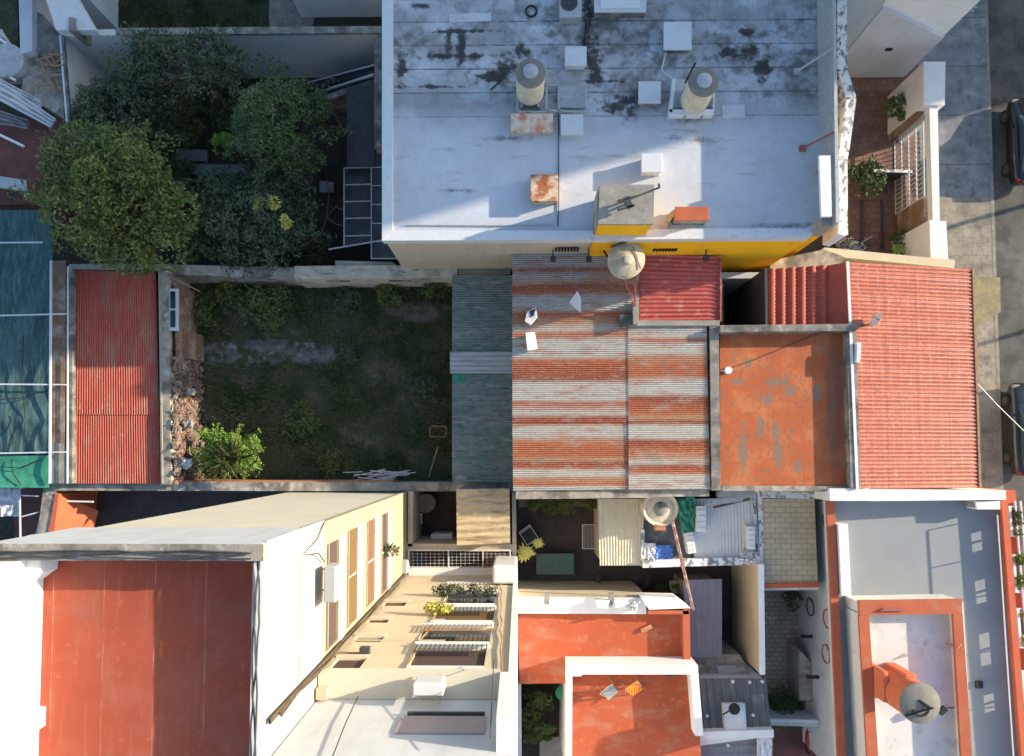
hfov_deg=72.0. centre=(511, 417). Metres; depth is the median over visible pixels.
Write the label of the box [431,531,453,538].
water container
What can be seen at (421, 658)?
window
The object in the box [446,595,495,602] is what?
window
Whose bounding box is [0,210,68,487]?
shade net
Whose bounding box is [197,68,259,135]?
shrub
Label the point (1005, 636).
handrail
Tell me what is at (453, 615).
window
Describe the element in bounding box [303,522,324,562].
cable
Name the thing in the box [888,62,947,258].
garden wall
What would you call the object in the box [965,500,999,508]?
roof step block
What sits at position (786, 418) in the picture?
terrace house
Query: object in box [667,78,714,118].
tank tray
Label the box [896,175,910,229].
planter wall
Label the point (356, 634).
window
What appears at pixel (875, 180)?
shrub
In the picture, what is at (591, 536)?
clothes rack
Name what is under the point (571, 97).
vent box
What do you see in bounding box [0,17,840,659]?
ground
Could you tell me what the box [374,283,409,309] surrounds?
shrub
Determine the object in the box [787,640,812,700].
concrete wall
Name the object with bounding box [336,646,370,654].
window box
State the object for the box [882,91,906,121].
shrub
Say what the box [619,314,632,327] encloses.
metal sheet
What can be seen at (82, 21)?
corner building
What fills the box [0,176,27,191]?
bench
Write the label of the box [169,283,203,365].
ruined annex
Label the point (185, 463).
sack
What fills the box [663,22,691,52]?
skylight
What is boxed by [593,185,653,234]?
stair block
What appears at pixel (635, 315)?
pillar
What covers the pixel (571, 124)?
vent box
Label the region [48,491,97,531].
orange wall
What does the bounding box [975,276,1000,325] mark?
driveway ramp
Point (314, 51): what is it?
garden wall
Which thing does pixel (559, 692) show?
parasol
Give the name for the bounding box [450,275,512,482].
green shed
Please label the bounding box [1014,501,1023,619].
rail
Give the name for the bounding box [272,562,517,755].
beige wing
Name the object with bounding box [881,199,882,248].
floor rail
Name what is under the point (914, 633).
raised terrace
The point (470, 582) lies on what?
scrollwork grille
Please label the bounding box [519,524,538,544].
garden chair
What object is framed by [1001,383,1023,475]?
parked car
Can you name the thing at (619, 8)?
skylight
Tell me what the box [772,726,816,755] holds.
side path
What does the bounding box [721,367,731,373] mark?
vent pipe
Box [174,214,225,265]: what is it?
shrub
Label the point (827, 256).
boundary wall
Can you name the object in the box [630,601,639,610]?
wire spool
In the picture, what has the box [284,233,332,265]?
shrub
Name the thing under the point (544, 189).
metal box
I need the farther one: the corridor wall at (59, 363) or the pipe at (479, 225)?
the corridor wall at (59, 363)
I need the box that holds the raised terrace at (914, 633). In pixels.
[845,594,971,755]
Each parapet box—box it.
[595,599,609,608]
[612,598,627,608]
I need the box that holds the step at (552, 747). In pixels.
[540,735,561,755]
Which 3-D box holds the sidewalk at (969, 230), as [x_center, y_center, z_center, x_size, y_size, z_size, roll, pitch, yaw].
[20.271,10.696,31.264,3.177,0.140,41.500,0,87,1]
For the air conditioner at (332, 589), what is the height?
0.650 m
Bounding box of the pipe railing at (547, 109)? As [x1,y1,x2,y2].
[508,82,586,112]
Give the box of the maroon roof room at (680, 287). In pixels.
[639,255,721,321]
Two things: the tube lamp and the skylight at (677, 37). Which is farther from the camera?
the tube lamp
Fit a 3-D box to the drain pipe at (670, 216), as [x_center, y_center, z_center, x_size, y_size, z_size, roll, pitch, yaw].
[5.443,-6.835,25.103,1.281,0.429,0.538,-40,88,-1]
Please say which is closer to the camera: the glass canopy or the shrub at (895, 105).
the glass canopy
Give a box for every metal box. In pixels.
[511,114,552,133]
[531,175,557,203]
[672,207,708,224]
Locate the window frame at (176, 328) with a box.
[169,289,178,330]
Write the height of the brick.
0.080 m
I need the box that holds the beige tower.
[0,491,415,755]
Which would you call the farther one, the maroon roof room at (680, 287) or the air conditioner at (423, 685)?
the maroon roof room at (680, 287)
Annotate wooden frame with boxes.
[429,425,446,437]
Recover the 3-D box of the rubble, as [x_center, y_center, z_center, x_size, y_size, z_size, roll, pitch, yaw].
[-13.706,0.017,29.903,0.790,2.232,5.846,-2,87,1]
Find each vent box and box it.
[559,86,584,108]
[561,114,582,135]
[565,46,586,69]
[638,81,660,105]
[641,154,661,175]
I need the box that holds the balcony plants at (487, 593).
[431,583,495,597]
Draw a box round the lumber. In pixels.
[706,494,755,507]
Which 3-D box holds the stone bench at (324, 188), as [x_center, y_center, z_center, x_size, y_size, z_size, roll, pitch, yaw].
[-8.460,-10.534,32.364,0.670,0.500,0.522,0,87,1]
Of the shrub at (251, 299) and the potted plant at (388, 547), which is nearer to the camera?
the potted plant at (388, 547)
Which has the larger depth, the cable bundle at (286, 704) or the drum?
the drum
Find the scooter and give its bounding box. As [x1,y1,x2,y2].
[805,728,813,754]
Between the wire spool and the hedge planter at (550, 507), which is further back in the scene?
the hedge planter at (550, 507)
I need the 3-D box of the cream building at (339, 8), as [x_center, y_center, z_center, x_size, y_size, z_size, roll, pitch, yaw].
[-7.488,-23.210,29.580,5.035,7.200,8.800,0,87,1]
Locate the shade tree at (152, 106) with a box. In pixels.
[59,70,188,153]
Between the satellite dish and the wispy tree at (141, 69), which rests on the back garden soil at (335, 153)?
the wispy tree at (141, 69)
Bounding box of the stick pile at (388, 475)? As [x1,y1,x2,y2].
[343,468,415,481]
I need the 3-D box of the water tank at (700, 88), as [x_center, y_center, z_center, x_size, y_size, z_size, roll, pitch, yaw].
[6.505,-11.345,24.602,1.045,1.760,1.045,0,87,1]
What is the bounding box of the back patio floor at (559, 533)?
[516,499,700,588]
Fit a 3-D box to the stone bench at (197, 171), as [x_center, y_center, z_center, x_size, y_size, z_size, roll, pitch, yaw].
[-13.379,-11.366,32.459,2.458,0.500,0.532,0,87,1]
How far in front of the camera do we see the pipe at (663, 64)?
25.47 m
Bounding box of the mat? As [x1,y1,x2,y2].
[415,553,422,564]
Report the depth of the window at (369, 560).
22.21 m
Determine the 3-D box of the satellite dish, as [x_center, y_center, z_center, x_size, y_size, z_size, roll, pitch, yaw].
[13.679,-3.684,26.571,0.328,0.850,0.430,-17,87,0]
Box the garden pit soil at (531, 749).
[521,683,559,755]
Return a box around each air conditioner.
[322,563,342,602]
[402,558,408,573]
[413,675,445,699]
[559,0,581,23]
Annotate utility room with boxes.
[633,491,763,567]
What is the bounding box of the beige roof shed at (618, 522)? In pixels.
[594,498,643,565]
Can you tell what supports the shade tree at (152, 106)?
on the back garden soil at (335, 153)
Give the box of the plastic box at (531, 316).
[525,307,537,325]
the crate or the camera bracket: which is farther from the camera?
the crate
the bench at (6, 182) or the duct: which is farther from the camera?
the bench at (6, 182)
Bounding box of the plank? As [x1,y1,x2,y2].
[170,276,199,291]
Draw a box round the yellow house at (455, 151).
[382,0,839,274]
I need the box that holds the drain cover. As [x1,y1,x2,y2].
[975,681,982,687]
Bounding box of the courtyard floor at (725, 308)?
[723,296,726,324]
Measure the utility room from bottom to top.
3.860 m
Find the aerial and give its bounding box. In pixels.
[617,183,660,210]
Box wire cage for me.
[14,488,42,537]
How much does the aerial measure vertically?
0.395 m
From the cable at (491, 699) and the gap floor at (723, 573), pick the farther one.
the gap floor at (723, 573)
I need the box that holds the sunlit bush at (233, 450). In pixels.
[186,416,266,483]
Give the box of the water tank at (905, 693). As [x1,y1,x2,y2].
[872,662,940,723]
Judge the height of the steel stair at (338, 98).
3.243 m
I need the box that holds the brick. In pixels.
[640,624,652,632]
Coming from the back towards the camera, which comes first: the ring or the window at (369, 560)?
the ring
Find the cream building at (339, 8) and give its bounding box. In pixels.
[293,0,381,16]
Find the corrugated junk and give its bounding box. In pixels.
[0,29,56,128]
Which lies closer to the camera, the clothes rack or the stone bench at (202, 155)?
the clothes rack
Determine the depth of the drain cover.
27.08 m
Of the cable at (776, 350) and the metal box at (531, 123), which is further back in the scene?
the cable at (776, 350)
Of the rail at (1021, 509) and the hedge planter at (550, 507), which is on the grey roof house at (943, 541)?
the rail at (1021, 509)
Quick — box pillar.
[631,301,638,324]
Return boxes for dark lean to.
[347,38,381,169]
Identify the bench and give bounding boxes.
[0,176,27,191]
[176,148,207,162]
[193,163,246,175]
[320,181,335,193]
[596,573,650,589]
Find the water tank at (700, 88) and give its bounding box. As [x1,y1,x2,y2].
[680,67,718,118]
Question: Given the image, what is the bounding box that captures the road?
[988,0,1023,587]
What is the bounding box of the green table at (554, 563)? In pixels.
[536,553,573,574]
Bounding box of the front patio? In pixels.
[841,64,920,253]
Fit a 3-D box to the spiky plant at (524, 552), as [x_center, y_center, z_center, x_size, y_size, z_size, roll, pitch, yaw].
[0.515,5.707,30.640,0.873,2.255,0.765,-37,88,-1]
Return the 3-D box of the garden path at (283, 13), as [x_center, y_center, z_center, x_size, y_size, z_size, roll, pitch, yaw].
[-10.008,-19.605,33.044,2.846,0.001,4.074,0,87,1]
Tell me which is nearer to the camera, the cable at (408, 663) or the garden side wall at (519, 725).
the cable at (408, 663)
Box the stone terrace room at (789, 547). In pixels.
[757,491,818,590]
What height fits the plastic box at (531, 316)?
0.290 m
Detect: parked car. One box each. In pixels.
[999,98,1023,184]
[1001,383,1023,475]
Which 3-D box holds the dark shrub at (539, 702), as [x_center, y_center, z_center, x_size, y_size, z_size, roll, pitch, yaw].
[1.065,12.757,30.392,1.695,2.122,2.497,0,87,1]
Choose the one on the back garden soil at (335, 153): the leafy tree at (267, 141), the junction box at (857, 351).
the leafy tree at (267, 141)
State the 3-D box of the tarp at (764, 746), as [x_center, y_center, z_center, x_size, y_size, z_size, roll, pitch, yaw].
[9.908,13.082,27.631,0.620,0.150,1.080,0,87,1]
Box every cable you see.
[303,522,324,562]
[332,696,357,755]
[404,595,447,667]
[490,659,493,737]
[499,583,502,670]
[557,112,558,225]
[732,333,818,367]
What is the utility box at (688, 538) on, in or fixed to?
on the utility room
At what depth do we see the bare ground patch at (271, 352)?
31.08 m
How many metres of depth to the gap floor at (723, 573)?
31.55 m
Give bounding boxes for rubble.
[170,352,206,484]
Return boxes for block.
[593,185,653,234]
[653,525,665,529]
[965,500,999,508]
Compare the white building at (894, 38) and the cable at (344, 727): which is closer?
the cable at (344, 727)
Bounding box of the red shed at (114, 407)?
[67,264,173,483]
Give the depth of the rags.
28.12 m
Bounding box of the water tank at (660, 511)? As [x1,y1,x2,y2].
[641,497,677,526]
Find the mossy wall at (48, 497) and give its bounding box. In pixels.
[38,488,74,533]
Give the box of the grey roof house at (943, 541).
[797,488,1023,755]
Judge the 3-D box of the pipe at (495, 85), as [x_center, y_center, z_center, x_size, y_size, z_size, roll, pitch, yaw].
[-0.421,-12.214,25.542,0.181,0.052,0.963,40,88,2]
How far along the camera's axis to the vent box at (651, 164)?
24.89 m
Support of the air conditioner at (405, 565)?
attached to the beige tower
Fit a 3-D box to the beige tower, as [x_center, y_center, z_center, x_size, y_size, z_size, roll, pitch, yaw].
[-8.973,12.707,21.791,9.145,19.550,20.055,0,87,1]
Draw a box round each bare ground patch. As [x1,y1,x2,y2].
[202,339,343,369]
[380,300,451,328]
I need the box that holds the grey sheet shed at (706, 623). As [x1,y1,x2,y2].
[673,573,721,656]
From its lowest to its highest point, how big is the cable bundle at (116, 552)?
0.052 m
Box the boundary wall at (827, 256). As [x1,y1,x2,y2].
[767,247,954,268]
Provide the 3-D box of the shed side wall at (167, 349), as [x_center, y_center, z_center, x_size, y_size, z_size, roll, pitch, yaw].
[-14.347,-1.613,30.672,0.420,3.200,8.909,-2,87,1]
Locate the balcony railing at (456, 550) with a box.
[408,549,510,574]
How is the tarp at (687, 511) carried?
on the utility room
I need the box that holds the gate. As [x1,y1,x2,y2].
[894,117,924,214]
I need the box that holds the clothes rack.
[582,524,595,548]
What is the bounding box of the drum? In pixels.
[0,43,28,84]
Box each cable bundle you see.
[0,550,250,559]
[250,561,259,755]
[268,574,406,724]
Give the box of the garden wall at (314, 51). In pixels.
[60,26,381,79]
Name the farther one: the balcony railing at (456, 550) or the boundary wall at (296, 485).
the boundary wall at (296, 485)
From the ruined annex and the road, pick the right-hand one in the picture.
the road
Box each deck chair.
[597,675,618,700]
[621,674,642,697]
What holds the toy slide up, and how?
on the tower patio floor at (441, 515)
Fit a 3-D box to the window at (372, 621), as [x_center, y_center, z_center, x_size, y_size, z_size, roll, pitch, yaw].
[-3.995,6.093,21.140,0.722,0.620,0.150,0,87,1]
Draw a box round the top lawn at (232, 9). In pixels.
[118,0,268,27]
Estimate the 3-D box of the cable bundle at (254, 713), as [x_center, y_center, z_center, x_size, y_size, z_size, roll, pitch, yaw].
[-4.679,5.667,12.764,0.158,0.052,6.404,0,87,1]
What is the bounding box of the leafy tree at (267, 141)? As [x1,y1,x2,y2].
[219,54,351,185]
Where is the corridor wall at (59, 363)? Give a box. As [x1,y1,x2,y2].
[51,261,72,482]
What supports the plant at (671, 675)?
on the orange roof house at (576, 644)
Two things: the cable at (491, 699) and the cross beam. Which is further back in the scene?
the cross beam
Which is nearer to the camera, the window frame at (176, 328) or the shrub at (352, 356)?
the window frame at (176, 328)
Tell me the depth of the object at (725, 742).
27.76 m
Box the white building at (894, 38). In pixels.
[847,0,979,77]
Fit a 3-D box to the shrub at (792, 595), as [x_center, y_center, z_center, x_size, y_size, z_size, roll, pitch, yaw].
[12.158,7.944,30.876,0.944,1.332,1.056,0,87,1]
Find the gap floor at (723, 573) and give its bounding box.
[701,565,756,672]
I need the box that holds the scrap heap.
[34,47,62,96]
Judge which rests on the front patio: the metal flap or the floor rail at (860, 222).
the floor rail at (860, 222)
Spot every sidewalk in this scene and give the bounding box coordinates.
[917,0,990,197]
[939,198,999,488]
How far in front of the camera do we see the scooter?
30.58 m
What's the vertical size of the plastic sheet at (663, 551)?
0.158 m
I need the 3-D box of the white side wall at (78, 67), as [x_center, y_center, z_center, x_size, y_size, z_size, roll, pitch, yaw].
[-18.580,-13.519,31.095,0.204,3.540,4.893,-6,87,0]
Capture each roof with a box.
[692,640,749,673]
[727,262,847,324]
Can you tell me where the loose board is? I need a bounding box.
[526,332,537,349]
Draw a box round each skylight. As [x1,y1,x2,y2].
[594,0,645,17]
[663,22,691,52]
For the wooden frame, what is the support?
on the yard grass at (421, 434)
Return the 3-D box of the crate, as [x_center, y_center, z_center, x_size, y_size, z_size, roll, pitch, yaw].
[-3.333,6.250,31.457,0.686,0.600,0.555,0,87,1]
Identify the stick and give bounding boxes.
[429,446,438,476]
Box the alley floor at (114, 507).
[94,491,291,526]
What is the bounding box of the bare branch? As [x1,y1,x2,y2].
[300,178,342,246]
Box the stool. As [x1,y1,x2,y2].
[722,703,739,714]
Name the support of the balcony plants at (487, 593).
attached to the beige wing
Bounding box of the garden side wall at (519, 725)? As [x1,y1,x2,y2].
[518,660,521,755]
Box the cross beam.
[769,703,818,726]
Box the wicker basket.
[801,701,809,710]
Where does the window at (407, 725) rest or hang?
in the beige wing
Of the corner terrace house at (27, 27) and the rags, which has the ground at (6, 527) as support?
the corner terrace house at (27, 27)
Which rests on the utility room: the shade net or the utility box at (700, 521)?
the utility box at (700, 521)
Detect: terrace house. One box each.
[0,0,94,223]
[718,324,860,491]
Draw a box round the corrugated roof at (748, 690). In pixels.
[698,661,770,727]
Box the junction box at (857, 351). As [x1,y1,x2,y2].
[854,343,860,362]
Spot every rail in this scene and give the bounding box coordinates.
[860,199,861,248]
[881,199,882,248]
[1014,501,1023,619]
[1019,501,1023,552]
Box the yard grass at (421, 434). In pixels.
[190,283,451,480]
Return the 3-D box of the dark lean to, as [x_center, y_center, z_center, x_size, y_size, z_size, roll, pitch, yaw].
[-6.131,-13.079,30.902,1.655,3.600,5.198,0,87,1]
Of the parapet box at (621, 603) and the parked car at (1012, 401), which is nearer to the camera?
the parapet box at (621, 603)
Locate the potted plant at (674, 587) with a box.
[669,580,679,592]
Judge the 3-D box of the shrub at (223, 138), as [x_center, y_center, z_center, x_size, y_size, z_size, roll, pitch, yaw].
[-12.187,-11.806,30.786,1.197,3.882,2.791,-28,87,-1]
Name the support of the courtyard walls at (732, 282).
on the ground at (6, 527)
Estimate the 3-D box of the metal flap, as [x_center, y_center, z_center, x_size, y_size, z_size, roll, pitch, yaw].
[2.536,-4.379,26.741,0.630,0.480,0.439,43,89,2]
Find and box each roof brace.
[793,48,832,74]
[799,131,833,151]
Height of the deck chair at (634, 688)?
0.970 m
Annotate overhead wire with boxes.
[978,384,1023,430]
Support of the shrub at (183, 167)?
on the back garden soil at (335, 153)
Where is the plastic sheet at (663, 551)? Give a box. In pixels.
[655,545,672,558]
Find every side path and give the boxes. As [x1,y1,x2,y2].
[757,590,798,702]
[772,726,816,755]
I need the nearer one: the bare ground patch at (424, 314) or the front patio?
the bare ground patch at (424, 314)
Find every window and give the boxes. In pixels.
[326,540,336,648]
[333,654,369,667]
[347,528,355,625]
[355,633,387,641]
[366,519,373,605]
[369,616,392,622]
[381,513,385,592]
[384,599,409,605]
[394,716,485,734]
[411,650,485,665]
[420,631,490,641]
[434,612,493,619]
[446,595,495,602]
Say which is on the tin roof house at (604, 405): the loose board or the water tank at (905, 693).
the loose board
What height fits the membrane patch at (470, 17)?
0.040 m
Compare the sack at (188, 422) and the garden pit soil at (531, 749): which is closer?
the sack at (188, 422)
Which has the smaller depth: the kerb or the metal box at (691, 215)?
the metal box at (691, 215)
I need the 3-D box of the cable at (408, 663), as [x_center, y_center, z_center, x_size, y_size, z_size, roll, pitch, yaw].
[-2.354,6.007,20.425,0.245,8.503,0.040,0,87,1]
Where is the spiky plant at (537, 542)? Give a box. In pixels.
[532,538,543,548]
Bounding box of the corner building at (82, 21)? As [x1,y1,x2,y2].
[46,0,118,45]
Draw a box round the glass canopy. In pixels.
[329,148,396,258]
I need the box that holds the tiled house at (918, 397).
[846,261,981,488]
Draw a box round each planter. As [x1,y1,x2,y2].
[519,498,596,516]
[1008,505,1023,536]
[1012,552,1023,592]
[1016,608,1023,647]
[1021,670,1023,699]
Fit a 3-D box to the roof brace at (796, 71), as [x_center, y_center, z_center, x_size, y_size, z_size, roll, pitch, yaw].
[10.643,-12.575,24.876,0.965,1.230,0.261,-5,87,0]
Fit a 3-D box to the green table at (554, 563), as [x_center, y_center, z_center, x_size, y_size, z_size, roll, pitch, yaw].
[1.899,6.485,31.330,1.665,0.746,0.980,0,87,1]
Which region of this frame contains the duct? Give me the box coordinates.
[493,555,516,583]
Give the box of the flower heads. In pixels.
[252,195,293,230]
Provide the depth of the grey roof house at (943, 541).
27.35 m
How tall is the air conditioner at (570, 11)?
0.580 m
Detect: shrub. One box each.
[151,146,205,209]
[158,94,208,148]
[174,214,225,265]
[190,294,215,326]
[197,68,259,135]
[210,131,235,160]
[213,281,248,313]
[233,282,294,337]
[280,398,320,441]
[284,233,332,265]
[317,447,356,479]
[327,286,361,314]
[335,343,364,364]
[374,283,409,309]
[405,371,448,409]
[420,282,448,298]
[521,689,556,745]
[654,584,669,592]
[768,685,804,732]
[781,590,803,612]
[847,154,886,198]
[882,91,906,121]
[884,227,907,254]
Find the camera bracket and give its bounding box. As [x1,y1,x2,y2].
[939,705,954,715]
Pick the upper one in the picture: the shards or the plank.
the plank
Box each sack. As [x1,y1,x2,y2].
[180,458,192,469]
[181,418,193,428]
[185,388,196,396]
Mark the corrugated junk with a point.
(20, 100)
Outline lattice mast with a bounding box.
[671,519,694,610]
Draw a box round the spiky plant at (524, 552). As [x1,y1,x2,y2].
[517,542,535,562]
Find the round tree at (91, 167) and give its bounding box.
[6,110,204,279]
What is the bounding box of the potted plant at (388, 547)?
[383,541,399,557]
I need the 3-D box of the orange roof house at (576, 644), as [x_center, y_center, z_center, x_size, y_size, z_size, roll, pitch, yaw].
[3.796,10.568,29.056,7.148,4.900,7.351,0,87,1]
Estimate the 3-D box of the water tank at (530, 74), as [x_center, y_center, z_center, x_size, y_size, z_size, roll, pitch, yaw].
[0.640,-11.694,24.685,1.045,1.760,1.045,0,87,1]
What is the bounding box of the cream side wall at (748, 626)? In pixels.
[731,563,764,674]
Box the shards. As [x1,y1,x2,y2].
[175,475,183,482]
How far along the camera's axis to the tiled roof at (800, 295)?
27.15 m
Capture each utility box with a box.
[683,532,695,553]
[694,505,705,531]
[744,525,754,548]
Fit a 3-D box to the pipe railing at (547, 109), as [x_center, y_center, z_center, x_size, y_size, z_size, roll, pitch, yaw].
[1.283,-11.546,25.382,2.851,0.342,1.304,0,87,1]
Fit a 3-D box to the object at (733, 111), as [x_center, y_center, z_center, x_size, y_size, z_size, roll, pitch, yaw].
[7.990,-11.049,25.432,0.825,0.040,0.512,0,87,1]
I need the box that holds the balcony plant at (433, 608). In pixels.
[423,601,454,614]
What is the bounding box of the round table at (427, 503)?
[420,494,435,512]
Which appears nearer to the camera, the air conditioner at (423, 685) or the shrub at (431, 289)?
the air conditioner at (423, 685)
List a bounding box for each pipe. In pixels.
[0,134,24,147]
[406,224,553,225]
[490,70,507,89]
[545,67,557,88]
[582,17,590,63]
[661,52,670,77]
[665,210,674,228]
[685,62,695,82]
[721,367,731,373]
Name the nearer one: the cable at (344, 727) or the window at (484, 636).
the cable at (344, 727)
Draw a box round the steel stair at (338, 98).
[308,63,373,126]
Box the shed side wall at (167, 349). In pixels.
[158,270,191,484]
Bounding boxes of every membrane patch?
[449,12,490,22]
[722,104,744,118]
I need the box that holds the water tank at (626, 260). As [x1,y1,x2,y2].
[603,242,644,306]
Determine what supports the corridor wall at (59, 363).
on the ground at (6, 527)
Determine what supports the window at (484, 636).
in the beige wing
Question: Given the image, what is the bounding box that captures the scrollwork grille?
[446,582,493,583]
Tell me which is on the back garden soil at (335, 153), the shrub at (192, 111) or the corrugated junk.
the shrub at (192, 111)
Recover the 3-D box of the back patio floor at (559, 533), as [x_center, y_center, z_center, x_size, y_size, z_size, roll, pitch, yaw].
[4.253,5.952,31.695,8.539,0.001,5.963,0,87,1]
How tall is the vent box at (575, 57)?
0.450 m
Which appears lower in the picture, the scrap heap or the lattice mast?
the lattice mast
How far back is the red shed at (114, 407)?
29.28 m
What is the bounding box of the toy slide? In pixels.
[460,551,468,565]
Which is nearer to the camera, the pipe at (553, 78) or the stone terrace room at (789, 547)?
the pipe at (553, 78)
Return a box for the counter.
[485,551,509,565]
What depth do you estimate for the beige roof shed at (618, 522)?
28.62 m
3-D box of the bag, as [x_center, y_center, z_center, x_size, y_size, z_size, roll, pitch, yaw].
[5.559,5.417,28.513,0.487,0.150,0.676,0,87,1]
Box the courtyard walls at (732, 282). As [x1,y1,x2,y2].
[720,272,758,324]
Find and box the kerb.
[984,0,1003,488]
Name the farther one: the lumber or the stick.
the stick
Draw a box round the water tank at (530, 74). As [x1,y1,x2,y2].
[515,58,545,109]
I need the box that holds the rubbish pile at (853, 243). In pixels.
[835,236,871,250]
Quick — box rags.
[739,552,759,561]
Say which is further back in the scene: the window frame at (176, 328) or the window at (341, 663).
the window frame at (176, 328)
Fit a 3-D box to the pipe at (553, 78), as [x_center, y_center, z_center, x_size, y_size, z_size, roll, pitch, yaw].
[1.433,-12.233,25.421,0.190,0.052,0.961,-34,87,-1]
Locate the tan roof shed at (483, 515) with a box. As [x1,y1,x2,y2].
[456,488,510,544]
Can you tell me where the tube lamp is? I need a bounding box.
[67,500,93,502]
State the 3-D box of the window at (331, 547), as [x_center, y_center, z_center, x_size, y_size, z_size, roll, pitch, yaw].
[-4.541,4.400,17.617,0.050,1.154,2.562,0,87,1]
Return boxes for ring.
[525,5,536,16]
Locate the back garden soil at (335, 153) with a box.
[52,77,391,277]
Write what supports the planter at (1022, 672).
attached to the grey roof house at (943, 541)
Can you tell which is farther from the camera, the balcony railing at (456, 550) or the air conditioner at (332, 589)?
the balcony railing at (456, 550)
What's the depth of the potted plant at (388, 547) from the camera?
24.55 m
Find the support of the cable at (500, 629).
attached to the beige wing
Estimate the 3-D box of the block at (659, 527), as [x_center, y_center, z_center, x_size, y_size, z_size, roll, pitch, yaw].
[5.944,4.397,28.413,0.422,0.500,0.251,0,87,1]
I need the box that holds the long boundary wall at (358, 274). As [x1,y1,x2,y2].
[157,261,509,287]
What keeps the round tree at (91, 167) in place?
on the back garden soil at (335, 153)
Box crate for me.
[429,551,445,564]
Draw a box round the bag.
[644,543,655,559]
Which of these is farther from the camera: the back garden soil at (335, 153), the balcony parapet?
the back garden soil at (335, 153)
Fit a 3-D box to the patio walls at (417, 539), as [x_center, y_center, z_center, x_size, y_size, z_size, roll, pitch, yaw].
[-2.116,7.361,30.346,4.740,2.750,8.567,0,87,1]
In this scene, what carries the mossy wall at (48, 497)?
on the alley floor at (114, 507)
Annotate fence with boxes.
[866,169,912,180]
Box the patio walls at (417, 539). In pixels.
[407,490,516,555]
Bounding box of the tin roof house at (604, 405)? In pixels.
[512,253,720,498]
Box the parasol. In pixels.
[556,686,562,699]
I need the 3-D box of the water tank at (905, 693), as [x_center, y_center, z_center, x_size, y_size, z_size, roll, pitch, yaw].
[14.005,9.824,25.114,1.420,2.450,1.455,0,87,1]
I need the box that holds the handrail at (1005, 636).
[997,515,1013,755]
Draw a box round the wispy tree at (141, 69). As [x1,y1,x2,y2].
[86,21,289,121]
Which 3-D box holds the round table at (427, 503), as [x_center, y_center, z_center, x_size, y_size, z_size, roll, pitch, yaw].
[-3.800,3.802,31.510,0.840,0.730,0.840,0,87,1]
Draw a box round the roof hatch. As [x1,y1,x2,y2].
[721,702,746,729]
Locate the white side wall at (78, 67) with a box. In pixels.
[59,35,114,147]
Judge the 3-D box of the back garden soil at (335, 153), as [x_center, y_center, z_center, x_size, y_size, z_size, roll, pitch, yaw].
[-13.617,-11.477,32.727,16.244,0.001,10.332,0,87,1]
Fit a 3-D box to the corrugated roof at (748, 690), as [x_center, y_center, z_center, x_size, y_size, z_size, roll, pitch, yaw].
[8.874,11.549,29.613,2.819,3.580,2.257,0,87,1]
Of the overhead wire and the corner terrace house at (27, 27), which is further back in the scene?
the corner terrace house at (27, 27)
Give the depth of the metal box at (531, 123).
25.20 m
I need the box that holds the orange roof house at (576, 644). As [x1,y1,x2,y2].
[517,580,702,755]
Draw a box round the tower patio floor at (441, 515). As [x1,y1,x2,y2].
[416,491,511,562]
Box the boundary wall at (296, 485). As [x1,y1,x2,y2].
[49,479,512,490]
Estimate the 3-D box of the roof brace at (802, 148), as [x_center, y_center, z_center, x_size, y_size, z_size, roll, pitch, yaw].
[10.688,-9.706,24.746,0.735,1.225,0.240,0,87,1]
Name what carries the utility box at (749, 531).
on the utility room
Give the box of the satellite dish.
[871,312,881,325]
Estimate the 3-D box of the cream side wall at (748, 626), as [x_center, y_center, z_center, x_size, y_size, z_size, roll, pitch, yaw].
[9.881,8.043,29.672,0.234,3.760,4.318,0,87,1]
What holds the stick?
on the yard grass at (421, 434)
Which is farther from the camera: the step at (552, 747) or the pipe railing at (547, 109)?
the step at (552, 747)
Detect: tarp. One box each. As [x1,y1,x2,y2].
[0,488,18,516]
[677,496,695,532]
[757,738,772,755]
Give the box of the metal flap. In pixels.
[569,291,580,312]
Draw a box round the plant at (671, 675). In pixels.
[665,674,677,678]
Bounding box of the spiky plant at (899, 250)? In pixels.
[890,244,905,254]
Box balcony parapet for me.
[822,0,855,246]
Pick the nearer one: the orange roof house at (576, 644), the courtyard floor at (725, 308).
the orange roof house at (576, 644)
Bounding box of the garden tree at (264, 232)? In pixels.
[183,155,336,278]
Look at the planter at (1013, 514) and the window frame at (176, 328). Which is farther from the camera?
the window frame at (176, 328)
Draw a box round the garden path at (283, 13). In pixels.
[269,0,313,26]

